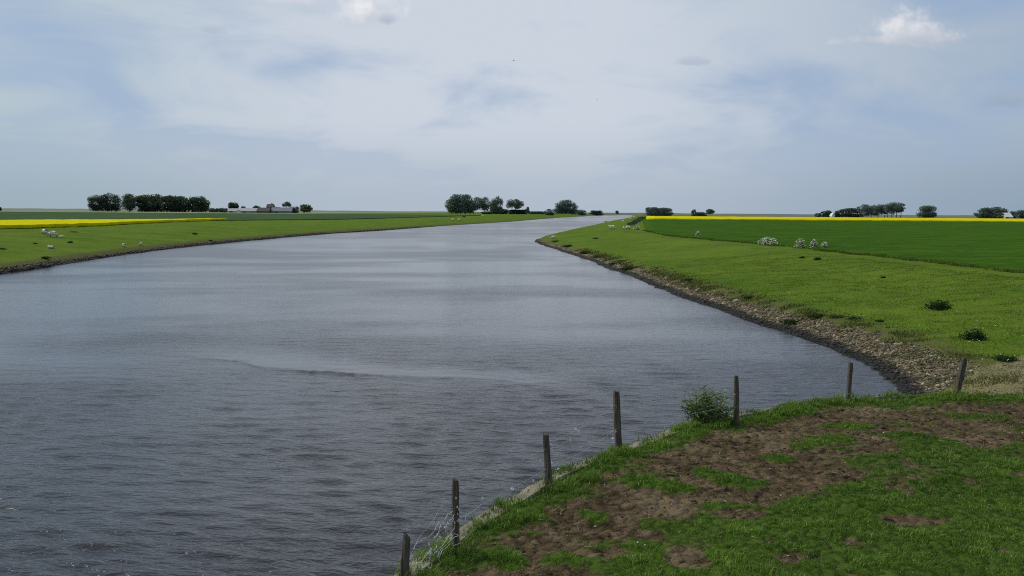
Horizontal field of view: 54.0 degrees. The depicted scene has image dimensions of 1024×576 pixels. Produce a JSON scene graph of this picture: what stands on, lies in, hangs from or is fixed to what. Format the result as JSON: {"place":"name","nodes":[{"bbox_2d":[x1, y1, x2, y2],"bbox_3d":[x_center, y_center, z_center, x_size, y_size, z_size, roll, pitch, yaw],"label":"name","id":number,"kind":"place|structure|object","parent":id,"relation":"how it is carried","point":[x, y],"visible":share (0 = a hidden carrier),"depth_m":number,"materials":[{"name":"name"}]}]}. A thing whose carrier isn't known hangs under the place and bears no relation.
{"place":"outdoors","nodes":[
{"label":"outdoors","id":0,"kind":"place"},
{"bbox_2d":[0,215,900,575],"bbox_3d":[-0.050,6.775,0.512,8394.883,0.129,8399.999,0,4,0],"label":"river water","id":1,"kind":"structure","parent":0,"point":[336,405],"depth_m":39.36,"materials":[{"name":"black liquid"}]},
{"bbox_2d":[0,209,1023,575],"bbox_3d":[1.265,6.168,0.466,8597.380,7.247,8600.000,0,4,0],"label":"terrain","id":2,"kind":"structure","parent":0,"point":[640,247],"depth_m":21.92,"materials":[{"name":"green plant"}]},
{"bbox_2d":[47,231,57,236],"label":"sheep","id":3,"kind":"object","parent":2,"relation":"on","point":[50,233],"visible":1,"depth_m":172.01},
{"bbox_2d":[87,194,107,210],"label":"tree","id":4,"kind":"object","parent":2,"relation":"on","point":[97,205],"visible":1,"depth_m":1142.26,"materials":[{"name":"green plant"}]},
{"bbox_2d":[100,193,120,211],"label":"tree","id":5,"kind":"object","parent":2,"relation":"on","point":[115,204],"visible":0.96,"depth_m":1149.58,"materials":[{"name":"green plant"}]},
{"bbox_2d":[0,218,226,228],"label":"rapeseed crop","id":6,"kind":"object","parent":2,"relation":"on","point":[29,224],"visible":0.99,"depth_m":298.12,"materials":[{"name":"yellow plant"}]},
{"bbox_2d":[120,193,138,211],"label":"tree","id":7,"kind":"object","parent":2,"relation":"on","point":[128,201],"visible":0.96,"depth_m":1143.55,"materials":[{"name":"green plant"}]},
{"bbox_2d":[135,194,163,211],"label":"tree","id":8,"kind":"object","parent":2,"relation":"on","point":[151,203],"visible":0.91,"depth_m":1150.81,"materials":[{"name":"green plant"}]},
{"bbox_2d":[159,195,190,211],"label":"tree","id":9,"kind":"object","parent":2,"relation":"on","point":[172,203],"visible":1,"depth_m":1141.57,"materials":[{"name":"green plant"}]},
{"bbox_2d":[187,196,210,211],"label":"tree","id":10,"kind":"object","parent":2,"relation":"on","point":[203,204],"visible":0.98,"depth_m":1146.92,"materials":[{"name":"green plant"}]},
{"bbox_2d":[0,226,420,273],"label":"rubble stones","id":11,"kind":"object","parent":2,"relation":"on","point":[28,266],"visible":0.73,"depth_m":151.81,"materials":[{"name":"grey stone"}]},
{"bbox_2d":[207,208,218,211],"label":"bush","id":12,"kind":"object","parent":2,"relation":"on","point":[213,209],"visible":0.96,"depth_m":1095.63,"materials":[{"name":"green plant"}]},
{"bbox_2d":[218,208,227,211],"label":"bush","id":13,"kind":"object","parent":2,"relation":"on","point":[223,210],"visible":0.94,"depth_m":1095.65,"materials":[{"name":"green plant"}]},
{"bbox_2d":[228,202,238,207],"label":"tree","id":14,"kind":"object","parent":2,"relation":"on","point":[232,205],"visible":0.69,"depth_m":1104.64,"materials":[{"name":"green plant"}]},
{"bbox_2d":[228,208,239,212],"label":"barn","id":15,"kind":"structure","parent":2,"relation":"on","point":[232,210],"depth_m":1076.88,"materials":[{"name":"paint"}]},
{"bbox_2d":[0,211,480,220],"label":"wheat crop","id":16,"kind":"object","parent":2,"relation":"on","point":[112,215],"visible":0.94,"depth_m":594.01,"materials":[{"name":"green plant"}]},
{"bbox_2d":[239,208,256,212],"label":"barn","id":17,"kind":"structure","parent":2,"relation":"on","point":[248,210],"depth_m":1076.16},
{"bbox_2d":[257,208,270,212],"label":"barn","id":18,"kind":"structure","parent":2,"relation":"on","point":[263,210],"depth_m":1070.22,"materials":[{"name":"brick"}]},
{"bbox_2d":[266,203,274,207],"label":"house","id":19,"kind":"structure","parent":2,"relation":"on","point":[271,205],"depth_m":1095.23,"materials":[{"name":"brick"}]},
{"bbox_2d":[271,207,292,212],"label":"barn","id":20,"kind":"structure","parent":2,"relation":"on","point":[281,210],"depth_m":1077.65,"materials":[{"name":"metal"}]},
{"bbox_2d":[282,201,291,206],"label":"tree","id":21,"kind":"object","parent":2,"relation":"on","point":[286,203],"visible":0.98,"depth_m":1089.74,"materials":[{"name":"green plant"}]},
{"bbox_2d":[290,206,298,212],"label":"bush","id":22,"kind":"object","parent":2,"relation":"on","point":[296,209],"visible":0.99,"depth_m":1084.57,"materials":[{"name":"green plant"}]},
{"bbox_2d":[299,204,312,212],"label":"tree","id":23,"kind":"object","parent":2,"relation":"on","point":[305,208],"visible":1,"depth_m":1079.71,"materials":[{"name":"green plant"}]},
{"bbox_2d":[400,532,409,575],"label":"fence post","id":24,"kind":"object","parent":2,"relation":"on","point":[404,562],"visible":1,"depth_m":13.57,"materials":[{"name":"brown wood"}]},
{"bbox_2d":[452,478,459,554],"bbox_3d":[-0.804,3.541,14.636,0.140,1.581,0.134,-2,5,-32],"label":"fence post","id":25,"kind":"object","parent":2,"relation":"on","point":[455,501],"visible":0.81,"depth_m":14.57,"materials":[{"name":"brown wood"}]},
{"bbox_2d":[409,497,460,574],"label":"fence wire","id":26,"kind":"object","parent":25,"relation":"attached to","point":[444,520],"visible":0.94,"depth_m":14.23,"materials":[{"name":"metal"}]},
{"bbox_2d":[445,194,476,213],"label":"tree","id":27,"kind":"object","parent":2,"relation":"on","point":[457,203],"visible":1,"depth_m":1269.45,"materials":[{"name":"green plant"}]},
{"bbox_2d":[473,197,490,213],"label":"tree","id":28,"kind":"object","parent":2,"relation":"on","point":[482,204],"visible":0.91,"depth_m":1280.84,"materials":[{"name":"green plant"}]},
{"bbox_2d":[481,211,492,213],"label":"bush","id":29,"kind":"object","parent":2,"relation":"on","point":[487,212],"visible":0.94,"depth_m":1186.48,"materials":[{"name":"green plant"}]},
{"bbox_2d":[2,208,973,215],"bbox_3d":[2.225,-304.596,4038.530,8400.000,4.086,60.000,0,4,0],"label":"hills","id":30,"kind":"structure","parent":2,"relation":"on","point":[548,212],"depth_m":4022.14,"materials":[{"name":"green plant"}]},
{"bbox_2d":[489,196,502,213],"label":"tree","id":31,"kind":"object","parent":2,"relation":"on","point":[494,208],"visible":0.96,"depth_m":1271.67,"materials":[{"name":"green plant"}]},
{"bbox_2d":[506,199,523,213],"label":"tree","id":32,"kind":"object","parent":2,"relation":"on","point":[516,203],"visible":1,"depth_m":1270.86,"materials":[{"name":"green plant"}]},
{"bbox_2d":[508,209,529,213],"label":"hedge","id":33,"kind":"object","parent":2,"relation":"on","point":[519,211],"visible":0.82,"depth_m":1280.69,"materials":[{"name":"green plant"}]},
{"bbox_2d":[529,211,543,213],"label":"hedge","id":34,"kind":"object","parent":2,"relation":"on","point":[535,212],"visible":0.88,"depth_m":1334.90,"materials":[{"name":"green plant"}]},
{"bbox_2d":[543,433,551,490],"bbox_3d":[0.653,3.395,18.303,0.192,1.515,0.142,0,4,0],"label":"fence post","id":35,"kind":"object","parent":2,"relation":"on","point":[547,461],"visible":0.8,"depth_m":18.25,"materials":[{"name":"brown wood"}]},
{"bbox_2d":[460,449,545,518],"bbox_3d":[-0.134,3.156,16.470,0.216,0.625,3.965,2,5,22],"label":"fence wire","id":36,"kind":"object","parent":35,"relation":"attached to","point":[502,493],"visible":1,"depth_m":16.33,"materials":[{"name":"metal"}]},
{"bbox_2d":[543,209,554,215],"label":"bush","id":37,"kind":"object","parent":2,"relation":"on","point":[551,212],"visible":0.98,"depth_m":1295.37,"materials":[{"name":"green plant"}]},
{"bbox_2d":[553,199,578,213],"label":"tree","id":38,"kind":"object","parent":2,"relation":"on","point":[563,206],"visible":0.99,"depth_m":1838.30,"materials":[{"name":"green plant"}]},
{"bbox_2d":[577,209,586,214],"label":"bush","id":39,"kind":"object","parent":2,"relation":"on","point":[580,212],"visible":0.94,"depth_m":1892.74,"materials":[{"name":"green plant"}]},
{"bbox_2d":[589,210,602,215],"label":"hedge","id":40,"kind":"object","parent":2,"relation":"on","point":[596,212],"visible":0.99,"depth_m":2290.92,"materials":[{"name":"green plant"}]},
{"bbox_2d":[613,390,622,452],"bbox_3d":[2.213,2.996,20.816,0.251,1.771,0.172,0,4,0],"label":"fence post","id":41,"kind":"object","parent":2,"relation":"on","point":[617,417],"visible":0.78,"depth_m":20.75,"materials":[{"name":"brown wood"}]},
{"bbox_2d":[551,405,615,469],"bbox_3d":[1.421,2.893,19.540,0.118,0.830,2.985,3,5,32],"label":"fence wire","id":42,"kind":"object","parent":41,"relation":"attached to","point":[575,428],"visible":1,"depth_m":19.26,"materials":[{"name":"metal"}]},
{"bbox_2d":[620,387,732,427],"bbox_3d":[3.753,2.591,22.345,4.435,0.611,0.059,-4,6,-45],"label":"fence wire","id":43,"kind":"object","parent":41,"relation":"attached to","point":[680,404],"visible":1,"depth_m":22.29,"materials":[{"name":"metal"}]},
{"bbox_2d":[618,264,637,269],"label":"weed tuft","id":44,"kind":"object","parent":2,"relation":"on","point":[627,267],"visible":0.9,"depth_m":115.67,"materials":[{"name":"green plant"}]},
{"bbox_2d":[627,216,645,224],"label":"hedge","id":45,"kind":"object","parent":2,"relation":"on","point":[636,220],"visible":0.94,"depth_m":483.11,"materials":[{"name":"green plant"}]},
{"bbox_2d":[395,395,906,575],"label":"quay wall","id":46,"kind":"structure","parent":2,"relation":"on","point":[532,487],"depth_m":17.93,"materials":[{"name":"concrete"}]},
{"bbox_2d":[645,207,661,215],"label":"tree","id":47,"kind":"object","parent":2,"relation":"on","point":[651,211],"visible":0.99,"depth_m":994.87,"materials":[{"name":"green plant"}]},
{"bbox_2d":[659,207,673,215],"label":"tree","id":48,"kind":"object","parent":2,"relation":"on","point":[667,211],"visible":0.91,"depth_m":1001.05,"materials":[{"name":"green plant"}]},
{"bbox_2d":[691,209,696,215],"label":"bush","id":49,"kind":"object","parent":2,"relation":"on","point":[693,212],"visible":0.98,"depth_m":996.21,"materials":[{"name":"green plant"}]},
{"bbox_2d":[379,384,1022,575],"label":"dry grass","id":50,"kind":"structure","parent":2,"relation":"on","point":[788,505],"depth_m":17.62,"materials":[{"name":"plant"}]},
{"bbox_2d":[696,212,706,215],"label":"hedge","id":51,"kind":"object","parent":2,"relation":"on","point":[700,213],"visible":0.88,"depth_m":1004.90,"materials":[{"name":"green plant"}]},
{"bbox_2d":[676,385,736,423],"bbox_3d":[4.606,2.782,23.886,1.513,0.988,1.000,0,4,0],"label":"leafy plant","id":52,"kind":"object","parent":2,"relation":"on","point":[715,413],"visible":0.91,"depth_m":23.81,"materials":[{"name":"green plant"}]},
{"bbox_2d":[706,209,714,213],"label":"tree","id":53,"kind":"object","parent":2,"relation":"on","point":[710,211],"visible":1,"depth_m":994.78,"materials":[{"name":"green plant"}]},
{"bbox_2d":[733,375,738,424],"bbox_3d":[5.337,2.887,23.918,0.149,1.620,0.143,0,4,0],"label":"fence post","id":54,"kind":"object","parent":2,"relation":"on","point":[736,403],"visible":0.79,"depth_m":23.85,"materials":[{"name":"brown wood"}]},
{"bbox_2d":[453,399,1023,575],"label":"soil clods","id":55,"kind":"object","parent":2,"relation":"on","point":[706,500],"visible":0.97,"depth_m":20.02,"materials":[{"name":"brown soil"}]},
{"bbox_2d":[467,405,1022,575],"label":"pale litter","id":56,"kind":"object","parent":2,"relation":"on","point":[780,495],"visible":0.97,"depth_m":18.30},
{"bbox_2d":[479,402,1015,575],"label":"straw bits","id":57,"kind":"object","parent":2,"relation":"on","point":[747,501],"visible":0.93,"depth_m":17.48,"materials":[{"name":"beige plant"}]},
{"bbox_2d":[535,239,987,396],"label":"rubble stones","id":58,"kind":"object","parent":2,"relation":"on","point":[748,314],"visible":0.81,"depth_m":52.44,"materials":[{"name":"grey stone"}]},
{"bbox_2d":[758,237,778,244],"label":"flower clump","id":59,"kind":"object","parent":2,"relation":"on","point":[766,240],"visible":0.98,"depth_m":153.11,"materials":[{"name":"white plant"}]},
{"bbox_2d":[779,318,800,324],"bbox_3d":[16.538,1.946,59.751,1.456,0.360,1.350,-4,6,-45],"label":"weed tuft","id":60,"kind":"object","parent":2,"relation":"on","point":[788,321],"visible":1,"depth_m":59.59,"materials":[{"name":"green plant"}]},
{"bbox_2d":[574,248,1023,395],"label":"verge grass","id":61,"kind":"structure","parent":2,"relation":"on","point":[699,283],"depth_m":61.31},
{"bbox_2d":[794,239,805,247],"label":"flower clump","id":62,"kind":"object","parent":2,"relation":"on","point":[800,244],"visible":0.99,"depth_m":142.24,"materials":[{"name":"white plant"}]},
{"bbox_2d":[810,239,817,247],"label":"flower clump","id":63,"kind":"object","parent":2,"relation":"on","point":[814,243],"visible":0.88,"depth_m":139.12,"materials":[{"name":"white plant"}]},
{"bbox_2d":[802,311,828,317],"bbox_3d":[18.099,1.547,59.623,1.722,0.408,1.734,2,5,17],"label":"weed tuft","id":64,"kind":"object","parent":2,"relation":"on","point":[813,314],"visible":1,"depth_m":59.43,"materials":[{"name":"green plant"}]},
{"bbox_2d":[821,242,827,247],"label":"flower clump","id":65,"kind":"object","parent":2,"relation":"on","point":[824,245],"visible":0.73,"depth_m":138.49,"materials":[{"name":"white plant"}]},
{"bbox_2d":[821,210,831,216],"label":"bush","id":66,"kind":"object","parent":2,"relation":"on","point":[826,213],"visible":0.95,"depth_m":991.03,"materials":[{"name":"green plant"}]},
{"bbox_2d":[641,252,1023,392],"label":"bank grass","id":67,"kind":"structure","parent":2,"relation":"on","point":[866,288],"depth_m":69.77,"materials":[{"name":"green plant"}]},
{"bbox_2d":[641,229,1023,272],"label":"margin grass","id":68,"kind":"structure","parent":2,"relation":"on","point":[961,264],"depth_m":114.84,"materials":[{"name":"green plant"}]},
{"bbox_2d":[643,219,1023,269],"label":"wheat crop","id":69,"kind":"object","parent":2,"relation":"on","point":[999,245],"visible":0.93,"depth_m":219.05,"materials":[{"name":"green plant"}]},
{"bbox_2d":[646,216,1023,221],"bbox_3d":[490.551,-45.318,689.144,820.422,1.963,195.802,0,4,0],"label":"rapeseed crop","id":70,"kind":"object","parent":2,"relation":"on","point":[831,219],"visible":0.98,"depth_m":624.43,"materials":[{"name":"yellow plant"}]},
{"bbox_2d":[827,313,847,317],"bbox_3d":[18.810,1.604,58.266,1.188,0.281,1.196,-4,6,-45],"label":"weed tuft","id":71,"kind":"object","parent":2,"relation":"on","point":[833,315],"visible":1,"depth_m":58.15,"materials":[{"name":"green plant"}]},
{"bbox_2d":[834,210,843,216],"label":"bush","id":72,"kind":"object","parent":2,"relation":"on","point":[838,213],"visible":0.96,"depth_m":995.63,"materials":[{"name":"green plant"}]},
{"bbox_2d":[846,362,852,398],"bbox_3d":[9.100,2.773,27.136,0.147,1.612,0.122,-2,5,-33],"label":"fence post","id":73,"kind":"object","parent":2,"relation":"on","point":[849,375],"visible":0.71,"depth_m":27.07,"materials":[{"name":"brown wood"}]},
{"bbox_2d":[840,208,863,216],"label":"tree","id":74,"kind":"object","parent":2,"relation":"on","point":[850,212],"visible":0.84,"depth_m":1024.67,"materials":[{"name":"green plant"}]},
{"bbox_2d":[857,204,874,215],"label":"tree","id":75,"kind":"object","parent":2,"relation":"on","point":[866,209],"visible":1,"depth_m":994.24,"materials":[{"name":"green plant"}]},
{"bbox_2d":[869,204,887,217],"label":"tree","id":76,"kind":"object","parent":2,"relation":"on","point":[878,210],"visible":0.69,"depth_m":1004.38,"materials":[{"name":"green plant"}]},
{"bbox_2d":[882,202,905,217],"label":"tree","id":77,"kind":"object","parent":2,"relation":"on","point":[892,208],"visible":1,"depth_m":988.31,"materials":[{"name":"green plant"}]},
{"bbox_2d":[789,273,1022,360],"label":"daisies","id":78,"kind":"object","parent":2,"relation":"on","point":[919,325],"visible":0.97,"depth_m":53.65,"materials":[{"name":"white plant"}]},
{"bbox_2d":[916,205,936,217],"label":"tree","id":79,"kind":"object","parent":2,"relation":"on","point":[926,211],"visible":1,"depth_m":994.24,"materials":[{"name":"green plant"}]},
{"bbox_2d":[921,298,952,309],"bbox_3d":[25.016,0.905,58.788,1.790,0.728,1.918,0,4,-10],"label":"weed tuft","id":80,"kind":"object","parent":2,"relation":"on","point":[942,305],"visible":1,"depth_m":58.46,"materials":[{"name":"green plant"}]},
{"bbox_2d":[954,357,966,395],"bbox_3d":[12.265,2.696,27.602,0.408,1.602,0.186,0,4,-4],"label":"fence post","id":81,"kind":"object","parent":2,"relation":"on","point":[961,373],"visible":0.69,"depth_m":27.53,"materials":[{"name":"grey wood"}]},
{"bbox_2d":[953,326,986,340],"bbox_3d":[21.631,2.100,47.034,1.428,0.690,1.530,-1,5,-24],"label":"weed tuft","id":82,"kind":"object","parent":2,"relation":"on","point":[976,335],"visible":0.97,"depth_m":46.80,"materials":[{"name":"green plant"}]},
{"bbox_2d":[941,361,1023,393],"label":"gravel","id":83,"kind":"structure","parent":2,"relation":"on","point":[992,378],"depth_m":37.46,"materials":[{"name":"grey gravel"}]},
{"bbox_2d":[973,207,1008,217],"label":"tree","id":84,"kind":"object","parent":2,"relation":"on","point":[987,212],"visible":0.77,"depth_m":993.93,"materials":[{"name":"green plant"}]},
{"bbox_2d":[997,213,1003,218],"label":"bush","id":85,"kind":"object","parent":2,"relation":"on","point":[1000,215],"visible":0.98,"depth_m":970.86,"materials":[{"name":"green plant"}]},
{"bbox_2d":[991,354,1018,362],"bbox_3d":[19.870,2.795,40.555,1.056,0.348,0.979,-3,6,-42],"label":"weed tuft","id":86,"kind":"object","parent":2,"relation":"on","point":[1002,358],"visible":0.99,"depth_m":40.42,"materials":[{"name":"green plant"}]},
{"bbox_2d":[1003,213,1012,218],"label":"barn","id":87,"kind":"structure","parent":2,"relation":"on","point":[1007,215],"depth_m":978.75,"materials":[{"name":"paint"}]},
{"bbox_2d":[1009,211,1017,217],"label":"bush","id":88,"kind":"object","parent":2,"relation":"on","point":[1012,213],"visible":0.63,"depth_m":1006.86,"materials":[{"name":"green plant"}]},
{"bbox_2d":[1014,210,1023,218],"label":"tree","id":89,"kind":"object","parent":2,"relation":"on","point":[1020,214],"visible":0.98,"depth_m":995.43,"materials":[{"name":"green plant"}]},
{"bbox_2d":[0,0,1023,214],"label":"sky","id":90,"kind":"structure","parent":0,"point":[606,106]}
]}

